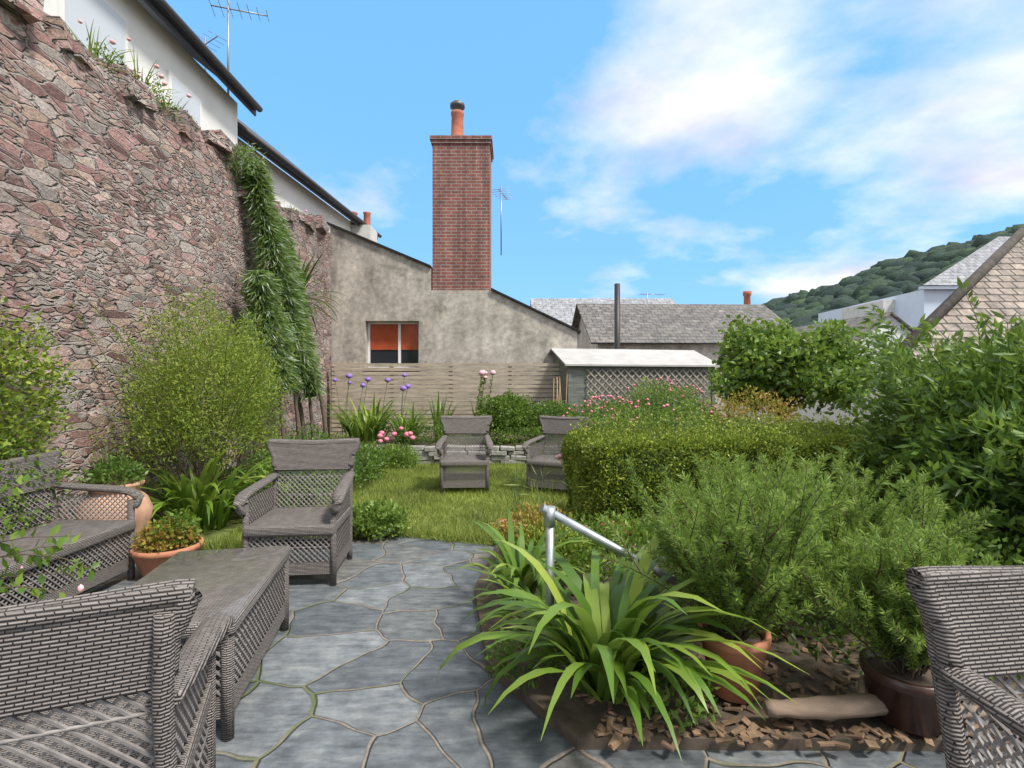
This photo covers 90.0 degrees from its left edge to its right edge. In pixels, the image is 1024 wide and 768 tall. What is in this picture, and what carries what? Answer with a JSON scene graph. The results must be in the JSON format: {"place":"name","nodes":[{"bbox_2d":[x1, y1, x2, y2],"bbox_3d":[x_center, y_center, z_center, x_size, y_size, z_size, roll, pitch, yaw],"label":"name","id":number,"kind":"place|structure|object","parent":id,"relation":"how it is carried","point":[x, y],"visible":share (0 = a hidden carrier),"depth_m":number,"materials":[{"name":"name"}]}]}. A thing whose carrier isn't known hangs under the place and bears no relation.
{"place":"outdoors","nodes":[
{"label":"outdoors","id":0,"kind":"place"},
{"bbox_2d":[43,0,236,143],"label":"white house walls","id":1,"kind":"structure","parent":0,"point":[211,104],"depth_m":6.34,"materials":[{"name":"white paint"}]},
{"bbox_2d":[137,0,255,115],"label":"roof edge","id":2,"kind":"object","parent":1,"relation":"on","point":[164,20],"depth_m":7.17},
{"bbox_2d":[154,0,262,111],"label":"gutter","id":3,"kind":"object","parent":2,"relation":"attached to","point":[177,19],"visible":1,"depth_m":6.92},
{"bbox_2d":[237,118,381,239],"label":"roof","id":4,"kind":"structure","parent":1,"relation":"attached to","point":[246,133],"depth_m":10.49,"materials":[{"name":"grey paint"}]},
{"bbox_2d":[209,0,268,93],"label":"aerial mast","id":5,"kind":"object","parent":4,"relation":"on","point":[228,8],"visible":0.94,"depth_m":8.99,"materials":[{"name":"silver metal"}]},
{"bbox_2d":[69,277,310,503],"bbox_3d":[-3.103,0.144,5.248,1.970,2.516,2.613,0,0,0],"label":"bush","id":6,"kind":"object","parent":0,"point":[218,371],"depth_m":4.97,"materials":[{"name":"green plant"}]},
{"bbox_2d":[237,137,353,232],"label":"white house walls","id":7,"kind":"structure","parent":0,"point":[293,192],"depth_m":10.85,"materials":[{"name":"paint"}]},
{"bbox_2d":[316,436,560,460],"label":"stone wall","id":8,"kind":"structure","parent":0,"point":[426,443],"depth_m":9.63,"materials":[{"name":"grey stone"}]},
{"bbox_2d":[333,373,410,437],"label":"purple flowers","id":9,"kind":"object","parent":8,"relation":"on","point":[368,379],"visible":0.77,"depth_m":9.69,"materials":[{"name":"green"}]},
{"bbox_2d":[325,391,425,443],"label":"agapanthus plant","id":10,"kind":"object","parent":8,"relation":"on","point":[370,429],"visible":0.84,"depth_m":9.46,"materials":[{"name":"green plant"}]},
{"bbox_2d":[376,399,435,443],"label":"agapanthus plant","id":11,"kind":"object","parent":8,"relation":"on","point":[412,422],"visible":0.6,"depth_m":9.44,"materials":[{"name":"green plant"}]},
{"bbox_2d":[388,424,494,445],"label":"bed plant","id":12,"kind":"object","parent":8,"relation":"on","point":[437,427],"visible":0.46,"depth_m":9.22,"materials":[{"name":"green plant"}]},
{"bbox_2d":[418,390,465,442],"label":"iris plant","id":13,"kind":"object","parent":8,"relation":"on","point":[440,408],"visible":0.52,"depth_m":9.58,"materials":[{"name":"green plant"}]},
{"bbox_2d":[473,370,495,438],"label":"rose stems","id":14,"kind":"object","parent":8,"relation":"on","point":[484,373],"visible":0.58,"depth_m":10.03,"materials":[{"name":"green plant"}]},
{"bbox_2d":[477,388,539,437],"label":"leafy bed plant","id":15,"kind":"object","parent":8,"relation":"on","point":[505,413],"visible":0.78,"depth_m":9.47,"materials":[{"name":"green plant"}]},
{"bbox_2d":[484,424,564,445],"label":"bed plant","id":16,"kind":"object","parent":8,"relation":"on","point":[520,430],"visible":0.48,"depth_m":9.19,"materials":[{"name":"green plant"}]},
{"bbox_2d":[526,397,576,439],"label":"leafy bed plant","id":17,"kind":"object","parent":8,"relation":"on","point":[547,409],"visible":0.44,"depth_m":9.65,"materials":[{"name":"green plant"}]},
{"bbox_2d":[557,391,645,446],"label":"pink flower shrub","id":18,"kind":"object","parent":8,"relation":"on","point":[595,412],"visible":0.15,"depth_m":8.49,"materials":[{"name":"green plant"}]},
{"bbox_2d":[556,377,726,435],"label":"pink shrub blooms","id":19,"kind":"object","parent":18,"relation":"attached to","point":[647,399],"visible":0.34,"depth_m":8.46,"materials":[{"name":"pink plant"}]},
{"bbox_2d":[0,536,1022,767],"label":"patio","id":20,"kind":"structure","parent":0,"point":[346,674],"depth_m":2.32,"materials":[{"name":"grey stone"}]},
{"bbox_2d":[0,422,72,538],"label":"shrub","id":21,"kind":"object","parent":20,"relation":"on","point":[28,484],"depth_m":3.45,"materials":[{"name":"green plant"}]},
{"bbox_2d":[0,470,100,600],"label":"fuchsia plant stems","id":22,"kind":"object","parent":20,"relation":"on","point":[39,562],"visible":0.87,"depth_m":1.96,"materials":[{"name":"green plant"}]},
{"bbox_2d":[0,451,143,605],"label":"wicker bench","id":23,"kind":"object","parent":20,"relation":"on","point":[96,532],"visible":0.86,"depth_m":3.47,"materials":[{"name":"grey wicker"}]},
{"bbox_2d":[74,479,152,555],"bbox_3d":[-3.220,1.100,4.150,0.510,0.600,0.510,0,0,0],"label":"terracotta urn","id":24,"kind":"object","parent":20,"relation":"on","point":[143,512],"visible":0.27,"depth_m":4.06,"materials":[{"name":"ceramic"}]},
{"bbox_2d":[85,424,130,483],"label":"plant stalks","id":25,"kind":"object","parent":24,"relation":"in","point":[118,451],"visible":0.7,"depth_m":4.16,"materials":[{"name":"green plant"}]},
{"bbox_2d":[76,453,147,487],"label":"potted plant","id":26,"kind":"object","parent":24,"relation":"on","point":[126,465],"visible":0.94,"depth_m":4.08,"materials":[{"name":"green plant"}]},
{"bbox_2d":[0,578,234,767],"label":"wicker chair","id":27,"kind":"object","parent":20,"relation":"on","point":[116,678],"visible":1,"depth_m":1.11,"materials":[{"name":"grey wicker"}]},
{"bbox_2d":[130,535,203,576],"bbox_3d":[-2.540,1.290,3.780,0.456,0.220,0.456,0,0,0],"label":"terracotta bowl","id":28,"kind":"object","parent":20,"relation":"on","point":[146,563],"visible":0.48,"depth_m":3.60,"materials":[{"name":"ceramic"}]},
{"bbox_2d":[128,516,202,556],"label":"potted plant","id":29,"kind":"object","parent":28,"relation":"on","point":[144,541],"visible":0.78,"depth_m":3.68,"materials":[{"name":"green plant"}]},
{"bbox_2d":[148,508,201,549],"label":"potted plant","id":30,"kind":"object","parent":28,"relation":"on","point":[177,517],"visible":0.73,"depth_m":3.77,"materials":[{"name":"green plant"}]},
{"bbox_2d":[130,545,291,741],"bbox_3d":[-1.470,1.163,2.420,0.600,0.475,0.980,0,0,-11],"label":"wicker table","id":31,"kind":"object","parent":20,"relation":"on","point":[247,589],"visible":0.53,"depth_m":2.41,"materials":[{"name":"grey wicker"}]},
{"bbox_2d":[233,438,360,585],"bbox_3d":[-1.562,0.919,3.816,0.742,0.962,0.702,0,0,-6],"label":"wicker chair","id":32,"kind":"object","parent":20,"relation":"on","point":[332,522],"visible":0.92,"depth_m":3.85,"materials":[{"name":"grey wicker"}]},
{"bbox_2d":[352,496,410,541],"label":"shrub","id":33,"kind":"object","parent":20,"relation":"on","point":[367,519],"visible":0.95,"depth_m":4.60,"materials":[{"name":"green plant"}]},
{"bbox_2d":[905,565,1023,767],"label":"wicker chair","id":34,"kind":"object","parent":20,"relation":"on","point":[972,617],"visible":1,"depth_m":1.20,"materials":[{"name":"grey wicker"}]},
{"bbox_2d":[82,460,1017,551],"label":"lawn","id":35,"kind":"structure","parent":0,"point":[233,519],"depth_m":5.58,"materials":[{"name":"plant"}]},
{"bbox_2d":[156,464,258,516],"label":"leafy plant","id":36,"kind":"object","parent":35,"relation":"on","point":[232,470],"visible":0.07,"depth_m":5.60,"materials":[{"name":"green plant"}]},
{"bbox_2d":[129,447,300,533],"bbox_3d":[-3.026,0.984,4.948,1.984,0.831,1.756,0,0,0],"label":"agapanthus plant","id":37,"kind":"object","parent":35,"relation":"on","point":[207,507],"visible":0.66,"depth_m":4.77,"materials":[{"name":"green plant"}]},
{"bbox_2d":[224,463,331,514],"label":"agapanthus plant","id":38,"kind":"object","parent":35,"relation":"on","point":[284,497],"visible":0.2,"depth_m":5.33,"materials":[{"name":"green plant"}]},
{"bbox_2d":[231,421,353,478],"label":"shrub","id":39,"kind":"object","parent":35,"relation":"on","point":[261,454],"depth_m":7.53,"materials":[{"name":"green plant"}]},
{"bbox_2d":[278,385,314,439],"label":"echium plant stems","id":40,"kind":"object","parent":35,"relation":"on","point":[283,435],"visible":0.28,"depth_m":7.63,"materials":[{"name":"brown plant"}]},
{"bbox_2d":[244,438,358,504],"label":"shrub","id":41,"kind":"object","parent":35,"relation":"on","point":[266,466],"depth_m":5.64,"materials":[{"name":"green plant"}]},
{"bbox_2d":[285,248,350,439],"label":"cordyline plant trunks","id":42,"kind":"object","parent":35,"relation":"on","point":[321,400],"visible":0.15,"depth_m":8.27,"materials":[{"name":"green plant"}]},
{"bbox_2d":[276,216,330,404],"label":"climbing plant","id":43,"kind":"object","parent":42,"relation":"attached to","point":[312,387],"visible":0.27,"depth_m":7.78,"materials":[{"name":"green plant"}]},
{"bbox_2d":[316,440,393,487],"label":"lawn plant","id":44,"kind":"object","parent":35,"relation":"on","point":[369,463],"depth_m":7.06,"materials":[{"name":"green plant"}]},
{"bbox_2d":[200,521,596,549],"bbox_3d":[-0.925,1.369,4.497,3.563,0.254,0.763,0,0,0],"label":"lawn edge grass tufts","id":45,"kind":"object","parent":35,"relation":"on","point":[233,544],"visible":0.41,"depth_m":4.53,"materials":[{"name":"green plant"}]},
{"bbox_2d":[375,427,423,467],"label":"pink flowering plant","id":46,"kind":"object","parent":35,"relation":"on","point":[394,450],"depth_m":8.47,"materials":[{"name":"plant"}]},
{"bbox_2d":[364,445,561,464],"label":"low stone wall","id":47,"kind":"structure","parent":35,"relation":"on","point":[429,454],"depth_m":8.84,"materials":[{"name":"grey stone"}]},
{"bbox_2d":[435,415,492,493],"bbox_3d":[-0.621,0.919,6.796,0.742,0.962,0.702,0,0,-3],"label":"wicker chair","id":48,"kind":"object","parent":35,"relation":"on","point":[463,425],"visible":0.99,"depth_m":6.87,"materials":[{"name":"grey wicker"}]},
{"bbox_2d":[505,444,585,522],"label":"weed stalks","id":49,"kind":"object","parent":35,"relation":"on","point":[549,488],"visible":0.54,"depth_m":4.82,"materials":[{"name":"green plant"}]},
{"bbox_2d":[522,415,588,491],"bbox_3d":[0.587,0.919,6.735,0.742,0.962,0.702,0,0,24],"label":"wicker chair","id":50,"kind":"object","parent":35,"relation":"on","point":[553,425],"visible":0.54,"depth_m":6.87,"materials":[{"name":"grey wicker"}]},
{"bbox_2d":[561,396,755,435],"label":"shrub","id":51,"kind":"object","parent":35,"relation":"on","point":[657,416],"visible":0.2,"depth_m":6.51,"materials":[{"name":"green plant"}]},
{"bbox_2d":[610,376,718,425],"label":"pink flower shrub","id":52,"kind":"object","parent":35,"relation":"on","point":[652,398],"visible":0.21,"depth_m":8.77,"materials":[{"name":"green plant"}]},
{"bbox_2d":[560,410,946,544],"bbox_3d":[2.454,0.846,5.149,3.871,1.138,1.294,0,0,-8],"label":"box hedge","id":53,"kind":"object","parent":35,"relation":"on","point":[595,462],"visible":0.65,"depth_m":4.61,"materials":[{"name":"green plant"}]},
{"bbox_2d":[702,383,813,426],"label":"flowering shrub","id":54,"kind":"object","parent":35,"relation":"on","point":[736,407],"visible":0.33,"depth_m":6.22,"materials":[{"name":"green plant"}]},
{"bbox_2d":[706,314,885,424],"bbox_3d":[4.027,0.175,7.493,2.412,2.455,2.084,0,0,0],"label":"tree","id":55,"kind":"object","parent":35,"relation":"on","point":[772,358],"visible":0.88,"depth_m":7.12,"materials":[{"name":"green plant"}]},
{"bbox_2d":[166,0,1023,305],"label":"sky","id":56,"kind":"structure","parent":0,"point":[684,151],"materials":[{"name":"blue"}]},
{"bbox_2d":[530,298,675,325],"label":"roof","id":57,"kind":"structure","parent":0,"point":[562,309],"depth_m":23.07,"materials":[{"name":"grey tile"}]},
{"bbox_2d":[572,303,801,343],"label":"roof","id":58,"kind":"structure","parent":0,"point":[671,324],"depth_m":16.79,"materials":[{"name":"grey tile"}]},
{"bbox_2d":[474,545,1023,751],"bbox_3d":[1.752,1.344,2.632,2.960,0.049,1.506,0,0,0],"label":"bark mulch","id":59,"kind":"object","parent":0,"point":[860,731],"visible":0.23,"depth_m":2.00,"materials":[{"name":"brown wood"}]},
{"bbox_2d":[483,626,561,693],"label":"kerb weed","id":60,"kind":"object","parent":59,"relation":"on","point":[508,650],"visible":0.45,"depth_m":2.31,"materials":[{"name":"green plant"}]},
{"bbox_2d":[458,509,601,600],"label":"agapanthus plant","id":61,"kind":"object","parent":59,"relation":"on","point":[514,562],"visible":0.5,"depth_m":3.17,"materials":[{"name":"green plant"}]},
{"bbox_2d":[488,499,574,558],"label":"flowering plant","id":62,"kind":"object","parent":59,"relation":"on","point":[518,518],"visible":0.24,"depth_m":3.81,"materials":[{"name":"green plant"}]},
{"bbox_2d":[467,547,608,644],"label":"agapanthus plant","id":63,"kind":"object","parent":59,"relation":"on","point":[541,591],"visible":0.19,"depth_m":2.83,"materials":[{"name":"green plant"}]},
{"bbox_2d":[503,515,604,583],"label":"shrub","id":64,"kind":"object","parent":59,"relation":"on","point":[571,545],"visible":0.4,"depth_m":3.52,"materials":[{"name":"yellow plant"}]},
{"bbox_2d":[517,506,690,609],"bbox_3d":[0.928,1.148,3.591,1.889,0.501,1.442,0,0,0],"label":"shrub","id":65,"kind":"object","parent":59,"relation":"on","point":[634,538],"visible":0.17,"depth_m":3.49,"materials":[{"name":"green plant"}]},
{"bbox_2d":[434,516,807,760],"bbox_3d":[0.369,1.009,2.269,1.405,0.694,1.461,0,0,0],"label":"agapanthus plant","id":66,"kind":"object","parent":59,"relation":"on","point":[614,636],"visible":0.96,"depth_m":2.11,"materials":[{"name":"green plant"}]},
{"bbox_2d":[539,504,702,662],"bbox_3d":[0.696,0.991,2.652,1.173,0.818,0.097,0,0,-17],"label":"handrail","id":67,"kind":"object","parent":59,"relation":"on","point":[552,515],"visible":0.38,"depth_m":2.50,"materials":[{"name":"silver metal"}]},
{"bbox_2d":[641,653,720,733],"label":"kerb weed","id":68,"kind":"object","parent":59,"relation":"on","point":[698,706],"visible":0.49,"depth_m":2.00,"materials":[{"name":"green plant"}]},
{"bbox_2d":[697,615,771,703],"bbox_3d":[0.960,1.195,2.220,0.296,0.270,0.296,0,0,0],"label":"terracotta pot","id":69,"kind":"object","parent":59,"relation":"on","point":[729,655],"visible":0.4,"depth_m":2.12,"materials":[{"name":"ceramic"}]},
{"bbox_2d":[598,442,886,641],"bbox_3d":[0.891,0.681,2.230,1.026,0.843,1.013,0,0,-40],"label":"rosemary plant","id":70,"kind":"object","parent":69,"relation":"on","point":[760,548],"visible":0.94,"depth_m":2.05,"materials":[{"name":"green plant"}]},
{"bbox_2d":[642,507,1023,679],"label":"shrub","id":71,"kind":"object","parent":59,"relation":"on","point":[1016,549],"visible":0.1,"depth_m":2.78,"materials":[{"name":"green plant"}]},
{"bbox_2d":[749,457,999,608],"bbox_3d":[1.958,0.857,2.949,1.108,0.952,1.066,0,0,-26],"label":"rosemary plant","id":72,"kind":"object","parent":59,"relation":"on","point":[928,518],"visible":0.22,"depth_m":2.75,"materials":[{"name":"green"}]},
{"bbox_2d":[763,674,986,720],"bbox_3d":[1.489,1.268,2.091,0.987,0.082,0.281,0,0,0],"label":"driftwood log","id":73,"kind":"object","parent":59,"relation":"on","point":[861,702],"visible":0.53,"depth_m":1.99,"materials":[{"name":"beige wood"}]},
{"bbox_2d":[859,646,957,736],"bbox_3d":[1.580,1.230,2.050,0.316,0.200,0.316,0,0,0],"label":"plant pot","id":74,"kind":"object","parent":59,"relation":"on","point":[909,703],"visible":0.61,"depth_m":1.96,"materials":[{"name":"ceramic"}]},
{"bbox_2d":[785,513,1001,678],"bbox_3d":[1.565,0.836,2.075,0.783,0.634,0.725,0,0,35],"label":"rosemary plant","id":75,"kind":"object","parent":74,"relation":"on","point":[889,611],"visible":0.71,"depth_m":2.02,"materials":[{"name":"green plant"}]},
{"bbox_2d":[829,311,1023,519],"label":"shrub","id":76,"kind":"object","parent":59,"relation":"on","point":[930,404],"visible":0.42,"depth_m":4.16,"materials":[{"name":"green plant"}]},
{"bbox_2d":[830,276,1023,431],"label":"shrub shoots","id":77,"kind":"object","parent":76,"relation":"attached to","point":[873,378],"visible":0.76,"depth_m":4.12,"materials":[{"name":"green plant"}]},
{"bbox_2d":[878,322,1023,565],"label":"shrub","id":78,"kind":"object","parent":59,"relation":"on","point":[1002,462],"visible":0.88,"depth_m":3.32,"materials":[{"name":"green plant"}]},
{"bbox_2d":[763,224,1022,327],"bbox_3d":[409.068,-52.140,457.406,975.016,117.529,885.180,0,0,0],"label":"wooded hill","id":79,"kind":"structure","parent":0,"point":[911,271],"depth_m":281.59,"materials":[{"name":"green plant"}]},
{"label":"ground","id":80,"kind":"structure","parent":0,"visible":0},
{"bbox_2d":[0,0,330,533],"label":"stone wall","id":81,"kind":"structure","parent":80,"relation":"on","point":[121,202],"depth_m":4.67,"materials":[{"name":"brown stone"}]},
{"bbox_2d":[0,290,79,505],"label":"shrub","id":82,"kind":"object","parent":81,"relation":"attached to","point":[17,399],"depth_m":3.58,"materials":[{"name":"plant"}]},
{"bbox_2d":[64,19,135,73],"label":"grass plant","id":83,"kind":"object","parent":81,"relation":"on","point":[90,44],"depth_m":4.68,"materials":[{"name":"green leaf"},{"name":"pink petal"}]},
{"bbox_2d":[86,38,136,91],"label":"flowering plant","id":84,"kind":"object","parent":81,"relation":"attached to","point":[107,55],"depth_m":4.77,"materials":[{"name":"green plant"}]},
{"bbox_2d":[105,39,177,109],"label":"grass plant","id":85,"kind":"object","parent":81,"relation":"on","point":[145,82],"depth_m":5.26,"materials":[{"name":"green leaf"},{"name":"pink petal"}]},
{"bbox_2d":[126,64,181,121],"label":"flowering plant","id":86,"kind":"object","parent":81,"relation":"attached to","point":[159,92],"depth_m":5.52,"materials":[{"name":"green plant"}]},
{"bbox_2d":[225,142,271,185],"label":"echium plant","id":87,"kind":"object","parent":81,"relation":"on","point":[243,154],"visible":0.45,"depth_m":6.99,"materials":[{"name":"green plant"}]},
{"bbox_2d":[236,266,305,398],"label":"climbing plant","id":88,"kind":"object","parent":81,"relation":"attached to","point":[264,298],"visible":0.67,"depth_m":6.88,"materials":[{"name":"green plant"}]},
{"bbox_2d":[237,162,322,383],"bbox_3d":[-3.389,-1.532,7.500,1.279,3.199,0.801,0,0,-44],"label":"climbing plant","id":89,"kind":"object","parent":81,"relation":"attached to","point":[265,222],"visible":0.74,"depth_m":7.32,"materials":[{"name":"green plant"}]},
{"bbox_2d":[330,363,558,435],"bbox_3d":[-1.310,0.479,10.950,5.143,1.842,0.100,0,0,0],"label":"slat fence","id":90,"kind":"object","parent":80,"relation":"on","point":[391,386],"visible":0.48,"depth_m":10.90,"materials":[{"name":"brown wood"}]},
{"bbox_2d":[330,226,576,431],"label":"house wall","id":91,"kind":"structure","parent":80,"relation":"on","point":[378,283],"depth_m":11.35,"materials":[{"name":"grey paint"}]},
{"bbox_2d":[351,211,376,241],"bbox_3d":[-4.085,-3.813,13.850,0.700,1.620,0.700,0,0,0],"label":"chimney","id":92,"kind":"object","parent":91,"relation":"on","point":[368,231],"visible":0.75,"depth_m":13.50,"materials":[{"name":"paint"}]},
{"bbox_2d":[368,322,418,367],"bbox_3d":[-2.657,-0.844,11.455,1.247,1.110,0.290,0,0,0],"label":"window frame","id":93,"kind":"object","parent":91,"relation":"attached to","point":[399,355],"visible":0.43,"depth_m":11.57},
{"bbox_2d":[370,324,417,349],"bbox_3d":[-2.657,-1.060,11.560,1.087,0.578,0.010,0,0,0],"label":"window blind","id":94,"kind":"object","parent":93,"relation":"attached to","point":[383,336],"visible":1,"depth_m":11.55,"materials":[{"name":"orange fabric"}]},
{"bbox_2d":[327,222,580,333],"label":"verge slates","id":95,"kind":"object","parent":91,"relation":"on","point":[492,289],"visible":0.57,"depth_m":11.29,"materials":[{"name":"black stone"}]},
{"bbox_2d":[430,100,493,289],"bbox_3d":[-1.131,-4.128,11.835,1.382,4.700,1.040,0,0,0],"label":"chimney stack","id":96,"kind":"object","parent":91,"relation":"on","point":[461,210],"visible":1,"depth_m":11.37,"materials":[{"name":"brick"}]},
{"bbox_2d":[548,348,719,435],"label":"garden shed","id":97,"kind":"structure","parent":80,"relation":"on","point":[612,372],"depth_m":10.53,"materials":[{"name":"paint"}]},
{"bbox_2d":[614,283,619,348],"bbox_3d":[2.712,-0.590,13.200,0.150,3.981,0.150,0,0,0],"label":"flue pipe","id":98,"kind":"object","parent":97,"relation":"on","point":[616,315],"visible":0.34,"depth_m":13.13,"materials":[{"name":"grey metal"}]},
{"bbox_2d":[577,318,737,424],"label":"house walls","id":99,"kind":"structure","parent":80,"relation":"on","point":[705,350],"depth_m":15.62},
{"bbox_2d":[739,372,937,425],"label":"neighbour house walls","id":100,"kind":"structure","parent":80,"relation":"on","point":[817,417],"depth_m":10.89,"materials":[{"name":"white paint"}]},
{"bbox_2d":[912,237,1023,364],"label":"tiled roof","id":101,"kind":"structure","parent":100,"relation":"on","point":[998,287],"depth_m":9.35,"materials":[{"name":"beige tile"}]},
{"bbox_2d":[894,224,1023,351],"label":"neighbour hip tiles","id":102,"kind":"object","parent":101,"relation":"on","point":[949,303],"visible":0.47,"depth_m":9.66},
{"bbox_2d":[842,300,894,319],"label":"flat roof house walls","id":103,"kind":"structure","parent":80,"relation":"on","point":[854,311],"depth_m":25.05,"materials":[{"name":"white paint"}]},
{"bbox_2d":[856,315,910,364],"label":"weatherboard house walls","id":104,"kind":"structure","parent":80,"relation":"on","point":[895,322],"depth_m":16.78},
{"bbox_2d":[793,312,913,341],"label":"roof","id":105,"kind":"structure","parent":104,"relation":"on","point":[852,322],"depth_m":17.43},
{"bbox_2d":[818,286,958,329],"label":"pale blue house walls","id":106,"kind":"structure","parent":80,"relation":"on","point":[912,308],"depth_m":22.78,"materials":[{"name":"paint"}]},
{"bbox_2d":[923,237,1009,285],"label":"roof","id":107,"kind":"structure","parent":106,"relation":"on","point":[964,269],"depth_m":23.12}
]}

